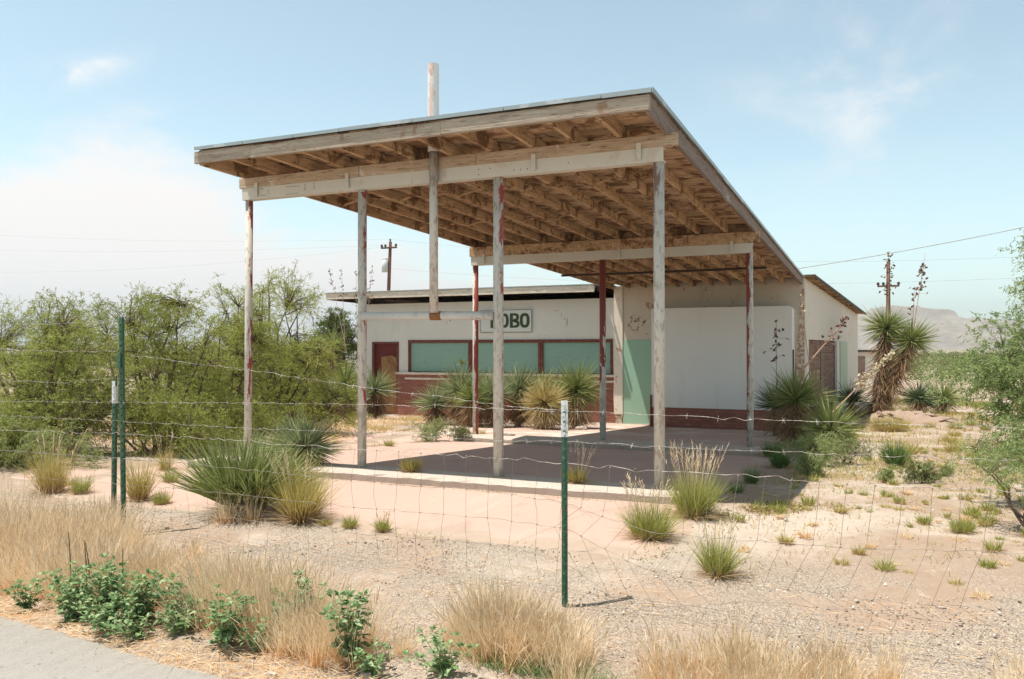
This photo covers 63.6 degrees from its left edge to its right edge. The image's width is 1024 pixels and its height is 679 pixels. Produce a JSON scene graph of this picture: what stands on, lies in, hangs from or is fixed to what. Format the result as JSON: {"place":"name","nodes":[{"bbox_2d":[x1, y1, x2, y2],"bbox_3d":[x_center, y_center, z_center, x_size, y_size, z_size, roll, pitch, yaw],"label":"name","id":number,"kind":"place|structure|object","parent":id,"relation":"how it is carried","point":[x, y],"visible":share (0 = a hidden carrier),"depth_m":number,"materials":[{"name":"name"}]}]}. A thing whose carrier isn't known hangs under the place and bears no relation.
{"place":"outdoors","nodes":[
{"label":"outdoors","id":0,"kind":"place"},
{"bbox_2d":[0,616,219,678],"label":"road","id":1,"kind":"structure","parent":0,"point":[33,653],"depth_m":3.90,"materials":[{"name":"asphalt"}]},
{"bbox_2d":[0,349,1023,678],"bbox_3d":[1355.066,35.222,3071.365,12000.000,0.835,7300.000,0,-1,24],"label":"ground","id":2,"kind":"structure","parent":0,"point":[1006,585],"depth_m":5.04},
{"bbox_2d":[1,577,43,613],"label":"weed plant","id":3,"kind":"object","parent":2,"relation":"on","point":[28,602],"visible":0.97,"depth_m":4.66,"materials":[{"name":"green plant"}]},
{"bbox_2d":[0,389,58,465],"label":"mesquite tree","id":4,"kind":"object","parent":2,"relation":"on","point":[20,414],"visible":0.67,"depth_m":9.36,"materials":[{"name":"green plant"}]},
{"bbox_2d":[11,428,88,499],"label":"grass clump","id":5,"kind":"object","parent":2,"relation":"on","point":[46,484],"visible":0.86,"depth_m":7.74,"materials":[{"name":"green plant"}]},
{"bbox_2d":[0,294,108,444],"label":"mesquite tree","id":6,"kind":"object","parent":2,"relation":"on","point":[6,340],"visible":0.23,"depth_m":11.11,"materials":[{"name":"green plant"}]},
{"bbox_2d":[0,459,110,480],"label":"side slab","id":7,"kind":"structure","parent":2,"relation":"on","point":[86,471],"depth_m":8.94,"materials":[{"name":"beige concrete"}]},
{"bbox_2d":[0,399,111,470],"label":"mesquite tree","id":8,"kind":"object","parent":2,"relation":"on","point":[15,425],"visible":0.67,"depth_m":9.17,"materials":[{"name":"green plant"}]},
{"bbox_2d":[37,560,105,607],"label":"weed plant","id":9,"kind":"object","parent":2,"relation":"on","point":[57,581],"visible":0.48,"depth_m":4.60,"materials":[{"name":"green plant"}]},
{"bbox_2d":[0,288,146,458],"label":"mesquite tree","id":10,"kind":"object","parent":2,"relation":"on","point":[49,367],"visible":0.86,"depth_m":10.10,"materials":[{"name":"green plant"}]},
{"bbox_2d":[45,581,108,625],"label":"weed plant","id":11,"kind":"object","parent":2,"relation":"on","point":[71,614],"visible":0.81,"depth_m":4.45,"materials":[{"name":"green plant"}]},
{"bbox_2d":[71,588,143,635],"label":"weed plant","id":12,"kind":"object","parent":2,"relation":"on","point":[106,613],"visible":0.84,"depth_m":4.30,"materials":[{"name":"green plant"}]},
{"bbox_2d":[71,553,145,614],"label":"weed plant","id":13,"kind":"object","parent":2,"relation":"on","point":[112,580],"visible":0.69,"depth_m":4.47,"materials":[{"name":"green plant"}]},
{"bbox_2d":[13,279,231,437],"bbox_3d":[-6.648,0.375,13.890,3.875,2.705,1.910,0,-1,10],"label":"mesquite tree","id":14,"kind":"object","parent":2,"relation":"on","point":[105,330],"visible":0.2,"depth_m":13.62,"materials":[{"name":"green plant"}]},
{"bbox_2d":[100,609,175,640],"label":"weed plant","id":15,"kind":"object","parent":2,"relation":"on","point":[138,633],"visible":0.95,"depth_m":4.20,"materials":[{"name":"green plant"}]},
{"bbox_2d":[105,445,174,504],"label":"grass clump","id":16,"kind":"object","parent":2,"relation":"on","point":[138,492],"visible":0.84,"depth_m":7.34,"materials":[{"name":"beige plant"}]},
{"bbox_2d":[107,567,177,623],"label":"weed plant","id":17,"kind":"object","parent":2,"relation":"on","point":[140,610],"visible":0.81,"depth_m":4.39,"materials":[{"name":"green plant"}]},
{"bbox_2d":[56,364,243,458],"bbox_3d":[-4.438,0.940,10.328,2.649,1.268,1.311,0,-1,24],"label":"mesquite tree","id":18,"kind":"object","parent":2,"relation":"on","point":[177,418],"visible":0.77,"depth_m":10.08,"materials":[{"name":"green plant"}]},
{"bbox_2d":[96,279,243,454],"bbox_3d":[-4.469,0.392,10.809,1.917,2.404,1.912,0,-1,-13],"label":"mesquite tree","id":19,"kind":"object","parent":2,"relation":"on","point":[181,353],"visible":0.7,"depth_m":10.90,"materials":[{"name":"green plant"}]},
{"bbox_2d":[155,598,207,636],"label":"weed plant","id":20,"kind":"object","parent":2,"relation":"on","point":[181,625],"visible":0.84,"depth_m":4.23,"materials":[{"name":"green plant"}]},
{"bbox_2d":[153,572,213,620],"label":"weed plant","id":21,"kind":"object","parent":2,"relation":"on","point":[179,585],"visible":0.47,"depth_m":4.38,"materials":[{"name":"green plant"}]},
{"bbox_2d":[189,584,257,649],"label":"weed plant","id":22,"kind":"object","parent":2,"relation":"on","point":[225,635],"visible":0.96,"depth_m":4.04,"materials":[{"name":"green plant"}]},
{"bbox_2d":[24,412,430,460],"bbox_3d":[-5.440,1.885,16.992,8.648,1.071,14.000,0,-1,24],"label":"ground cover","id":23,"kind":"object","parent":2,"relation":"on","point":[368,426],"visible":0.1,"depth_m":16.52,"materials":[{"name":"yellow plant"}]},
{"bbox_2d":[159,272,304,443],"bbox_3d":[-4.136,0.315,12.315,2.424,2.688,1.652,0,-1,24],"label":"mesquite tree","id":24,"kind":"object","parent":2,"relation":"on","point":[239,334],"visible":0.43,"depth_m":12.21,"materials":[{"name":"green plant"}]},
{"bbox_2d":[148,363,324,424],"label":"mesquite tree","id":25,"kind":"object","parent":2,"relation":"on","point":[292,412],"visible":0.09,"depth_m":14.78,"materials":[{"name":"green plant"}]},
{"bbox_2d":[174,363,312,448],"bbox_3d":[-3.880,0.990,11.704,2.496,1.339,1.481,0,-1,24],"label":"mesquite tree","id":26,"kind":"object","parent":2,"relation":"on","point":[257,422],"visible":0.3,"depth_m":11.50,"materials":[{"name":"green plant"}]},
{"bbox_2d":[172,346,334,422],"bbox_3d":[-5.548,1.053,17.625,3.992,1.945,2.260,0,-1,24],"label":"mesquite tree","id":27,"kind":"object","parent":2,"relation":"on","point":[276,379],"visible":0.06,"depth_m":17.25,"materials":[{"name":"green plant"}]},
{"bbox_2d":[237,617,278,651],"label":"weed plant","id":28,"kind":"object","parent":2,"relation":"on","point":[259,625],"visible":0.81,"depth_m":4.03,"materials":[{"name":"green plant"}]},
{"bbox_2d":[180,267,341,390],"bbox_3d":[-6.251,0.146,19.982,4.708,3.913,2.209,0,-1,24],"label":"mesquite tree","id":29,"kind":"object","parent":2,"relation":"on","point":[269,296],"visible":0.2,"depth_m":19.72,"materials":[{"name":"green plant"}]},
{"bbox_2d":[221,259,370,434],"bbox_3d":[-4.097,0.203,14.994,3.093,3.431,2.157,0,-1,24],"label":"mesquite tree","id":30,"kind":"object","parent":2,"relation":"on","point":[313,355],"visible":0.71,"depth_m":14.98,"materials":[{"name":"green plant"}]},
{"bbox_2d":[270,569,328,632],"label":"weed plant","id":31,"kind":"object","parent":2,"relation":"on","point":[305,581],"visible":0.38,"depth_m":4.16,"materials":[{"name":"green plant"}]},
{"bbox_2d":[252,446,349,532],"bbox_3d":[-1.704,1.157,6.522,0.889,0.653,0.849,0,-1,24],"label":"grass clump","id":32,"kind":"object","parent":2,"relation":"on","point":[296,513],"visible":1,"depth_m":6.46,"materials":[{"name":"green plant"}]},
{"bbox_2d":[307,306,357,371],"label":"juniper tree","id":33,"kind":"object","parent":2,"relation":"on","point":[349,332],"visible":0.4,"depth_m":32.81,"materials":[{"name":"green plant"}]},
{"bbox_2d":[256,426,418,442],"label":"old slab","id":34,"kind":"structure","parent":2,"relation":"on","point":[389,432],"depth_m":15.18,"materials":[{"name":"beige concrete"}]},
{"bbox_2d":[308,265,374,412],"bbox_3d":[-4.907,0.064,23.869,1.672,4.422,1.811,0,-1,-29],"label":"yucca","id":35,"kind":"object","parent":2,"relation":"on","point":[337,337],"visible":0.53,"depth_m":24.00,"materials":[{"name":"green plant"}]},
{"bbox_2d":[319,589,372,665],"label":"weed plant","id":36,"kind":"object","parent":2,"relation":"on","point":[352,629],"visible":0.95,"depth_m":3.84,"materials":[{"name":"green plant"}]},
{"bbox_2d":[327,356,375,418],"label":"yucca","id":37,"kind":"object","parent":2,"relation":"on","point":[347,374],"visible":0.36,"depth_m":21.79,"materials":[{"name":"green plant"}]},
{"bbox_2d":[353,638,393,678],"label":"weed plant","id":38,"kind":"object","parent":2,"relation":"on","point":[369,665],"visible":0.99,"depth_m":3.73,"materials":[{"name":"green plant"}]},
{"bbox_2d":[350,364,400,418],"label":"yucca","id":39,"kind":"object","parent":2,"relation":"on","point":[377,400],"visible":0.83,"depth_m":22.19,"materials":[{"name":"green plant"}]},
{"bbox_2d":[380,239,396,290],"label":"utility pole","id":40,"kind":"object","parent":2,"relation":"on","point":[386,264],"visible":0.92,"depth_m":78.60,"materials":[{"name":"brown wood"}]},
{"bbox_2d":[38,420,805,558],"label":"forecourt","id":41,"kind":"structure","parent":2,"relation":"on","point":[470,505],"depth_m":7.60,"materials":[{"name":"beige concrete"}]},
{"bbox_2d":[65,468,98,495],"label":"grass clump","id":42,"kind":"object","parent":41,"relation":"on","point":[77,489],"visible":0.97,"depth_m":7.70,"materials":[{"name":"green plant"}]},
{"bbox_2d":[150,488,175,504],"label":"grass clump","id":43,"kind":"object","parent":41,"relation":"on","point":[160,500],"visible":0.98,"depth_m":7.19,"materials":[{"name":"green plant"}]},
{"bbox_2d":[150,427,181,470],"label":"grass clump","id":44,"kind":"object","parent":41,"relation":"on","point":[167,463],"visible":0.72,"depth_m":8.94,"materials":[{"name":"beige plant"}]},
{"bbox_2d":[144,408,337,514],"bbox_3d":[-2.208,1.018,6.856,1.578,0.907,1.297,0,-1,24],"label":"yucca","id":45,"kind":"object","parent":41,"relation":"on","point":[236,480],"visible":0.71,"depth_m":6.71,"materials":[{"name":"green plant"}]},
{"bbox_2d":[254,404,351,466],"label":"yucca","id":46,"kind":"object","parent":41,"relation":"on","point":[313,439],"visible":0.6,"depth_m":8.78,"materials":[{"name":"green plant"}]},
{"bbox_2d":[13,493,751,563],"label":"joint weeds","id":47,"kind":"object","parent":41,"relation":"on","point":[496,545],"visible":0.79,"depth_m":5.88,"materials":[{"name":"green plant"}]},
{"bbox_2d":[370,510,399,532],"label":"grass clump","id":48,"kind":"object","parent":41,"relation":"on","point":[380,528],"visible":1,"depth_m":6.15,"materials":[{"name":"green plant"}]},
{"bbox_2d":[406,416,455,441],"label":"desert shrub","id":49,"kind":"object","parent":41,"relation":"on","point":[435,428],"visible":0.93,"depth_m":13.80,"materials":[{"name":"green plant"}]},
{"bbox_2d":[188,456,692,504],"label":"concrete island","id":50,"kind":"structure","parent":41,"relation":"on","point":[507,483],"depth_m":7.72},
{"bbox_2d":[397,454,426,472],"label":"grass clump","id":51,"kind":"object","parent":50,"relation":"on","point":[407,466],"visible":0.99,"depth_m":8.25,"materials":[{"name":"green plant"}]},
{"bbox_2d":[561,444,595,484],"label":"grass clump","id":52,"kind":"object","parent":50,"relation":"on","point":[580,477],"visible":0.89,"depth_m":7.54,"materials":[{"name":"yellow plant"}]},
{"bbox_2d":[449,424,472,441],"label":"desert shrub","id":53,"kind":"object","parent":41,"relation":"on","point":[462,430],"visible":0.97,"depth_m":13.89,"materials":[{"name":"green plant"}]},
{"bbox_2d":[504,362,549,426],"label":"yucca","id":54,"kind":"object","parent":41,"relation":"on","point":[515,414],"visible":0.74,"depth_m":19.24,"materials":[{"name":"green plant"}]},
{"bbox_2d":[517,372,575,429],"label":"yucca","id":55,"kind":"object","parent":41,"relation":"on","point":[544,398],"visible":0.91,"depth_m":18.41,"materials":[{"name":"yellow plant"}]},
{"bbox_2d":[453,433,768,455],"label":"concrete island","id":56,"kind":"structure","parent":41,"relation":"on","point":[734,449],"depth_m":12.98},
{"bbox_2d":[194,63,803,487],"bbox_3d":[1.897,-0.488,14.265,4.898,4.318,14.753,0,-1,24],"label":"canopy","id":57,"kind":"object","parent":56,"relation":"on","point":[626,189],"visible":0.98,"depth_m":8.81,"materials":[{"name":"brown wood"}]},
{"bbox_2d":[609,472,693,545],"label":"grass clump","id":58,"kind":"object","parent":41,"relation":"on","point":[660,525],"visible":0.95,"depth_m":5.81,"materials":[{"name":"green plant"}]},
{"bbox_2d":[756,437,789,457],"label":"grass clump","id":59,"kind":"object","parent":41,"relation":"on","point":[767,450],"visible":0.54,"depth_m":11.82,"materials":[{"name":"green plant"}]},
{"bbox_2d":[404,376,454,424],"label":"yucca","id":60,"kind":"object","parent":2,"relation":"on","point":[432,413],"visible":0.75,"depth_m":19.92,"materials":[{"name":"green plant"}]},
{"bbox_2d":[402,625,478,678],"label":"weed plant","id":61,"kind":"object","parent":2,"relation":"on","point":[443,664],"visible":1,"depth_m":3.71,"materials":[{"name":"green plant"}]},
{"bbox_2d":[425,354,492,425],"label":"yucca","id":62,"kind":"object","parent":2,"relation":"on","point":[453,412],"visible":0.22,"depth_m":19.55,"materials":[{"name":"green plant"}]},
{"bbox_2d":[444,369,492,426],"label":"yucca","id":63,"kind":"object","parent":2,"relation":"on","point":[467,397],"visible":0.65,"depth_m":18.76,"materials":[{"name":"green plant"}]},
{"bbox_2d":[478,364,518,427],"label":"yucca","id":64,"kind":"object","parent":2,"relation":"on","point":[489,422],"visible":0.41,"depth_m":18.86,"materials":[{"name":"green plant"}]},
{"bbox_2d":[0,350,1022,382],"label":"scrub","id":65,"kind":"object","parent":2,"relation":"on","point":[942,361],"visible":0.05,"depth_m":79.50,"materials":[{"name":"green plant"}]},
{"bbox_2d":[0,469,1023,678],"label":"dry grass","id":66,"kind":"structure","parent":2,"relation":"on","point":[493,622],"depth_m":4.03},
{"bbox_2d":[0,317,1023,638],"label":"wire fence","id":67,"kind":"object","parent":2,"relation":"on","point":[120,365],"visible":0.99,"depth_m":4.73,"materials":[{"name":"green metal"}]},
{"bbox_2d":[0,513,1023,678],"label":"straw litter","id":68,"kind":"object","parent":2,"relation":"on","point":[11,607],"visible":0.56,"depth_m":4.17,"materials":[{"name":"beige plant"}]},
{"bbox_2d":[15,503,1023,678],"bbox_3d":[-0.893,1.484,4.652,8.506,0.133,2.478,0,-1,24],"label":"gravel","id":69,"kind":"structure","parent":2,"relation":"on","point":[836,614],"depth_m":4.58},
{"bbox_2d":[442,643,640,678],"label":"dry grass","id":70,"kind":"structure","parent":2,"relation":"on","point":[534,671],"depth_m":3.74,"materials":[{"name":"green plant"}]},
{"bbox_2d":[544,350,608,428],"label":"yucca","id":71,"kind":"object","parent":2,"relation":"on","point":[578,386],"visible":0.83,"depth_m":19.07,"materials":[{"name":"green plant"}]},
{"bbox_2d":[324,274,866,430],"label":"station building","id":72,"kind":"structure","parent":2,"relation":"on","point":[705,354],"depth_m":21.79,"materials":[{"name":"beige paint"}]},
{"bbox_2d":[372,342,398,414],"bbox_3d":[-3.783,1.178,24.898,0.942,2.213,0.135,0,-1,24],"label":"door","id":73,"kind":"structure","parent":72,"relation":"in","point":[385,355],"depth_m":24.87,"materials":[{"name":"red paint"}]},
{"bbox_2d":[408,340,469,372],"bbox_3d":[-2.118,0.486,24.144,2.065,0.945,0.118,0,-1,24],"label":"window","id":74,"kind":"structure","parent":72,"relation":"in","point":[423,355],"depth_m":24.17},
{"bbox_2d":[470,339,540,373],"bbox_3d":[-0.183,0.475,23.286,2.162,0.945,0.118,0,-1,24],"label":"window","id":75,"kind":"structure","parent":72,"relation":"in","point":[518,352],"depth_m":23.18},
{"bbox_2d":[480,309,531,332],"bbox_3d":[-0.173,-0.516,23.220,1.580,0.630,0.040,0,-1,24],"label":"wall sign","id":76,"kind":"object","parent":72,"relation":"attached to","point":[517,320],"visible":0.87,"depth_m":23.10,"materials":[{"name":"metal"}]},
{"bbox_2d":[540,339,612,374],"bbox_3d":[1.753,0.464,22.428,2.067,0.945,0.118,0,-1,24],"label":"window","id":77,"kind":"structure","parent":72,"relation":"in","point":[551,349],"depth_m":22.46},
{"bbox_2d":[623,340,651,423],"bbox_3d":[3.352,1.122,21.561,0.946,2.223,0.011,0,-1,24],"label":"green door","id":78,"kind":"structure","parent":72,"relation":"in","point":[637,392],"depth_m":21.60,"materials":[{"name":"green paint"}]},
{"bbox_2d":[840,341,847,409],"bbox_3d":[10.496,1.136,26.160,0.011,2.150,1.877,0,-1,29],"label":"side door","id":79,"kind":"structure","parent":72,"relation":"in","point":[843,345],"depth_m":26.13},
{"bbox_2d":[658,439,739,524],"bbox_3d":[1.428,1.103,6.491,0.718,0.663,0.708,0,-1,24],"label":"grass clump","id":80,"kind":"object","parent":2,"relation":"on","point":[698,503],"visible":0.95,"depth_m":6.43,"materials":[{"name":"green plant"}]},
{"bbox_2d":[684,519,757,583],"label":"grass clump","id":81,"kind":"object","parent":2,"relation":"on","point":[723,570],"visible":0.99,"depth_m":4.97,"materials":[{"name":"green plant"}]},
{"bbox_2d":[733,462,765,484],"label":"grass clump","id":82,"kind":"object","parent":2,"relation":"on","point":[748,479],"visible":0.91,"depth_m":8.47,"materials":[{"name":"green plant"}]},
{"bbox_2d":[754,320,803,435],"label":"yucca","id":83,"kind":"object","parent":2,"relation":"on","point":[766,406],"visible":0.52,"depth_m":17.52,"materials":[{"name":"green plant"}]},
{"bbox_2d":[765,444,797,468],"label":"grass clump","id":84,"kind":"object","parent":2,"relation":"on","point":[779,461],"visible":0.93,"depth_m":10.25,"materials":[{"name":"green plant"}]},
{"bbox_2d":[688,495,877,526],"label":"joint weeds","id":85,"kind":"object","parent":2,"relation":"on","point":[767,509],"visible":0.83,"depth_m":6.73,"materials":[{"name":"green plant"}]},
{"bbox_2d":[758,294,848,445],"bbox_3d":[5.026,0.548,14.646,1.414,2.808,1.588,0,-1,-9],"label":"yucca","id":86,"kind":"object","parent":2,"relation":"on","point":[795,393],"visible":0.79,"depth_m":14.48,"materials":[{"name":"green plant"}]},
{"bbox_2d":[793,447,831,476],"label":"desert shrub","id":87,"kind":"object","parent":2,"relation":"on","point":[811,465],"visible":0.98,"depth_m":9.26,"materials":[{"name":"green plant"}]},
{"bbox_2d":[776,421,858,466],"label":"desert shrub","id":88,"kind":"object","parent":2,"relation":"on","point":[821,444],"visible":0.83,"depth_m":10.59,"materials":[{"name":"green plant"}]},
{"bbox_2d":[784,349,894,453],"bbox_3d":[5.092,1.009,13.089,1.377,1.703,1.554,0,-1,-13],"label":"yucca","id":89,"kind":"object","parent":2,"relation":"on","point":[825,417],"visible":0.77,"depth_m":12.91,"materials":[{"name":"green plant"}]},
{"bbox_2d":[815,425,876,464],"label":"desert shrub","id":90,"kind":"object","parent":2,"relation":"on","point":[848,445],"visible":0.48,"depth_m":10.95,"materials":[{"name":"green plant"}]},
{"bbox_2d":[827,378,877,419],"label":"yucca","id":91,"kind":"object","parent":2,"relation":"on","point":[851,400],"visible":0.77,"depth_m":22.86,"materials":[{"name":"green plant"}]},
{"bbox_2d":[689,444,1020,601],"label":"gravel","id":92,"kind":"structure","parent":2,"relation":"on","point":[885,584],"depth_m":6.47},
{"bbox_2d":[709,399,1023,627],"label":"ground cover","id":93,"kind":"object","parent":2,"relation":"on","point":[909,435],"visible":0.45,"depth_m":9.84,"materials":[{"name":"yellow plant"}]},
{"bbox_2d":[858,350,879,387],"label":"shed","id":94,"kind":"structure","parent":2,"relation":"on","point":[863,358],"depth_m":43.36,"materials":[{"name":"paint"}]},
{"bbox_2d":[870,464,899,481],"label":"desert shrub","id":95,"kind":"object","parent":2,"relation":"on","point":[886,475],"visible":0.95,"depth_m":8.75,"materials":[{"name":"green plant"}]},
{"bbox_2d":[871,553,899,571],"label":"grass clump","id":96,"kind":"object","parent":2,"relation":"on","point":[889,569],"visible":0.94,"depth_m":5.03,"materials":[{"name":"green plant"}]},
{"bbox_2d":[865,408,917,432],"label":"grass clump","id":97,"kind":"object","parent":2,"relation":"on","point":[881,424],"visible":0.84,"depth_m":19.62,"materials":[{"name":"beige plant"}]},
{"bbox_2d":[873,438,916,468],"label":"grass clump","id":98,"kind":"object","parent":2,"relation":"on","point":[898,461],"visible":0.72,"depth_m":10.69,"materials":[{"name":"green plant"}]},
{"bbox_2d":[857,252,943,413],"bbox_3d":[10.854,-0.064,23.223,2.361,4.865,1.566,0,-1,24],"label":"yucca","id":99,"kind":"object","parent":2,"relation":"on","point":[885,327],"visible":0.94,"depth_m":23.15,"materials":[{"name":"green plant"}]},
{"bbox_2d":[854,410,960,425],"bbox_3d":[10.554,2.073,22.192,2.700,0.348,1.600,0,-1,24],"label":"debris mound","id":100,"kind":"object","parent":2,"relation":"on","point":[920,417],"visible":0.77,"depth_m":21.77,"materials":[{"name":"brown soil"}]},
{"bbox_2d":[895,373,944,411],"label":"yucca","id":101,"kind":"object","parent":2,"relation":"on","point":[917,400],"visible":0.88,"depth_m":25.37,"materials":[{"name":"green plant"}]},
{"bbox_2d":[896,455,955,484],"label":"desert shrub","id":102,"kind":"object","parent":2,"relation":"on","point":[923,475],"visible":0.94,"depth_m":8.71,"materials":[{"name":"green plant"}]},
{"bbox_2d":[923,374,969,413],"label":"yucca","id":103,"kind":"object","parent":2,"relation":"on","point":[947,394],"visible":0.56,"depth_m":25.42,"materials":[{"name":"green plant"}]},
{"bbox_2d":[946,512,983,535],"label":"grass clump","id":104,"kind":"object","parent":2,"relation":"on","point":[966,528],"visible":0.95,"depth_m":5.89,"materials":[{"name":"green plant"}]},
{"bbox_2d":[916,414,1023,534],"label":"mesquite tree","id":105,"kind":"object","parent":2,"relation":"on","point":[992,453],"visible":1,"depth_m":5.95,"materials":[{"name":"green plant"}]},
{"bbox_2d":[917,229,1023,498],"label":"mesquite tree","id":106,"kind":"object","parent":2,"relation":"on","point":[1001,384],"visible":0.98,"depth_m":7.07,"materials":[{"name":"green plant"}]},
{"bbox_2d":[0,0,1023,342],"label":"sky","id":107,"kind":"structure","parent":0,"point":[850,130],"materials":[{"name":"blue"}]},
{"bbox_2d":[858,305,1023,348],"bbox_3d":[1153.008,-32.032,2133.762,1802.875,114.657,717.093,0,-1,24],"label":"hills","id":108,"kind":"structure","parent":0,"point":[951,329],"depth_m":2004.12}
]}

